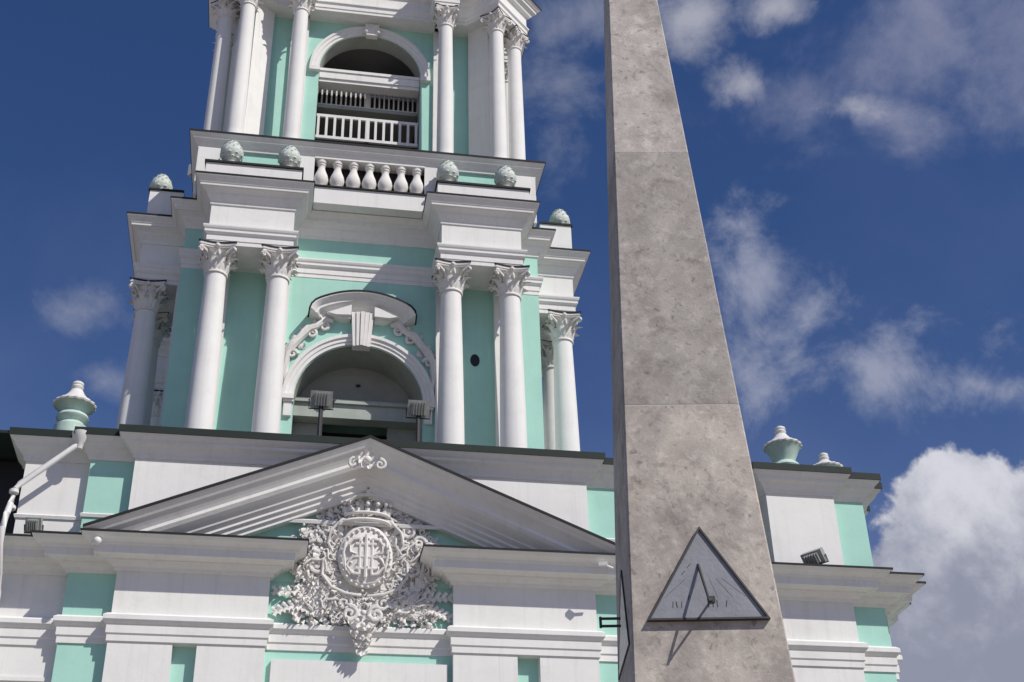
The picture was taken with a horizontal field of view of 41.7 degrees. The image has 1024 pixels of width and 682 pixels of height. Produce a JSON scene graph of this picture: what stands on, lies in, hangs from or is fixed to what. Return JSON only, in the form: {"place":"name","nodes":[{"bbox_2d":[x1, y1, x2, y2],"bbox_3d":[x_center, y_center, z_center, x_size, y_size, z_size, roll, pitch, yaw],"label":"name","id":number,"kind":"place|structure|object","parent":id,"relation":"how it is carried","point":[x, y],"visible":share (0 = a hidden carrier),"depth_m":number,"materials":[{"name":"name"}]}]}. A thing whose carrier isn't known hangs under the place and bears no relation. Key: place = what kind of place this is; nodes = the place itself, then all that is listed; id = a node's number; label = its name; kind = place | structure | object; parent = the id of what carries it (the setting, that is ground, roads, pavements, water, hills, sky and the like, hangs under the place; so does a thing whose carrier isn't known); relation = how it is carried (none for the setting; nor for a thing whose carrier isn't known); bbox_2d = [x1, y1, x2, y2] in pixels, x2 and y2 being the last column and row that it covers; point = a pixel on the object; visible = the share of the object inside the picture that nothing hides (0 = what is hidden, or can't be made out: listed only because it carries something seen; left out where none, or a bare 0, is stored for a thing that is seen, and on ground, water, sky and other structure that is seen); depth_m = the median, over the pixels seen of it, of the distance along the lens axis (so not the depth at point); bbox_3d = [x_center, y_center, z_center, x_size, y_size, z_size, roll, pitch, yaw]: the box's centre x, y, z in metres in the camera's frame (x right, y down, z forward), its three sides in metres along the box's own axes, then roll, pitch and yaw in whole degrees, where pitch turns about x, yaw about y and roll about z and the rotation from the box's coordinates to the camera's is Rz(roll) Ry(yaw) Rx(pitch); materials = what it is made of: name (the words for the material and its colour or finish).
{"place":"outdoors","nodes":[
{"label":"outdoors","id":0,"kind":"place"},
{"bbox_2d":[0,0,925,681],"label":"bell tower","id":1,"kind":"structure","parent":0,"point":[220,496],"depth_m":47.69,"materials":[{"name":"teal paint"}]},
{"bbox_2d":[24,516,43,533],"bbox_3d":[-14.982,5.807,42.002,0.608,0.712,0.586,4,-32,-9],"label":"floodlight","id":2,"kind":"object","parent":1,"relation":"on","point":[33,523],"visible":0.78,"depth_m":41.97,"materials":[{"name":"grey metal"}]},
{"bbox_2d":[52,381,96,429],"bbox_3d":[-14.927,2.426,45.711,1.473,2.360,1.451,4,-32,-9],"label":"urn","id":3,"kind":"object","parent":1,"relation":"on","point":[74,406],"visible":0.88,"depth_m":45.34,"materials":[{"name":"teal stone"}]},
{"bbox_2d":[93,536,101,544],"bbox_3d":[-12.760,6.185,41.337,0.260,0.260,0.443,4,-32,-9],"label":"bulkhead lamp","id":4,"kind":"object","parent":1,"relation":"attached to","point":[97,540],"visible":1,"depth_m":41.18,"materials":[{"name":"white plastic"}]},
{"bbox_2d":[150,173,172,188],"bbox_3d":[-15.693,-6.899,60.086,1.041,1.300,1.035,4,-32,-9],"label":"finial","id":5,"kind":"object","parent":1,"relation":"on","point":[161,180],"visible":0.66,"depth_m":59.74,"materials":[{"name":"white stone"}]},
{"bbox_2d":[220,139,243,161],"bbox_3d":[-12.015,-8.050,57.616,1.041,1.300,1.035,4,-32,-9],"label":"finial","id":6,"kind":"object","parent":1,"relation":"on","point":[231,150],"visible":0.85,"depth_m":57.23,"materials":[{"name":"white stone"}]},
{"bbox_2d":[278,144,300,166],"bbox_3d":[-9.602,-7.876,58.003,1.041,1.300,1.035,4,-32,-9],"label":"finial","id":7,"kind":"object","parent":1,"relation":"on","point":[289,154],"visible":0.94,"depth_m":57.62,"materials":[{"name":"white stone"}]},
{"bbox_2d":[308,390,333,435],"bbox_3d":[-6.769,2.941,47.346,0.909,2.725,0.621,4,-32,-9],"label":"floodlight","id":8,"kind":"object","parent":1,"relation":"on","point":[320,400],"visible":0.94,"depth_m":47.71,"materials":[{"name":"grey metal"}]},
{"bbox_2d":[406,400,430,441],"bbox_3d":[-3.340,3.257,47.855,0.909,2.625,0.621,4,-32,-9],"label":"floodlight","id":9,"kind":"object","parent":1,"relation":"on","point":[419,410],"visible":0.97,"depth_m":48.20,"materials":[{"name":"grey metal"}]},
{"bbox_2d":[436,159,458,180],"bbox_3d":[-2.826,-7.386,59.091,1.041,1.300,1.035,4,-32,-9],"label":"finial","id":10,"kind":"object","parent":1,"relation":"on","point":[447,169],"visible":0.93,"depth_m":58.71,"materials":[{"name":"white stone"}]},
{"bbox_2d":[494,165,515,186],"bbox_3d":[-0.295,-7.204,59.497,1.041,1.300,1.035,4,-32,-9],"label":"finial","id":11,"kind":"object","parent":1,"relation":"on","point":[505,175],"visible":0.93,"depth_m":59.11,"materials":[{"name":"white stone"}]},
{"bbox_2d":[549,209,569,223],"bbox_3d":[2.232,-5.604,62.964,1.041,1.300,1.035,4,-32,-9],"label":"finial","id":12,"kind":"object","parent":1,"relation":"on","point":[559,216],"visible":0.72,"depth_m":62.61,"materials":[{"name":"white stone"}]},
{"bbox_2d":[598,561,612,568],"bbox_3d":[3.067,7.306,43.739,0.513,0.187,0.246,4,-32,-9],"label":"security camera","id":13,"kind":"object","parent":1,"relation":"attached to","point":[603,563],"visible":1,"depth_m":43.69,"materials":[{"name":"white plastic"}]},
{"bbox_2d":[763,426,802,463],"bbox_3d":[10.059,4.230,49.721,1.473,2.360,1.451,4,-32,-9],"label":"urn","id":14,"kind":"object","parent":1,"relation":"on","point":[781,446],"visible":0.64,"depth_m":49.38,"materials":[{"name":"teal stone"}]},
{"bbox_2d":[800,547,828,563],"bbox_3d":[10.255,7.429,45.673,0.928,0.680,0.577,-28,-40,36],"label":"floodlight","id":15,"kind":"object","parent":1,"relation":"on","point":[817,556],"visible":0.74,"depth_m":45.51,"materials":[{"name":"grey metal"}]},
{"bbox_2d":[814,453,842,466],"bbox_3d":[12.662,5.502,54.000,1.473,2.160,1.451,4,-32,-9],"label":"urn","id":16,"kind":"object","parent":1,"relation":"on","point":[824,460],"visible":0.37,"depth_m":53.75,"materials":[{"name":"white stone"}]},
{"bbox_2d":[0,0,1023,681],"label":"sky","id":17,"kind":"structure","parent":0,"point":[857,166],"materials":[{"name":"blue"}]},
{"bbox_2d":[599,0,794,681],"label":"obelisk","id":18,"kind":"object","parent":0,"point":[697,599],"visible":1,"depth_m":11.79,"materials":[{"name":"stone"}]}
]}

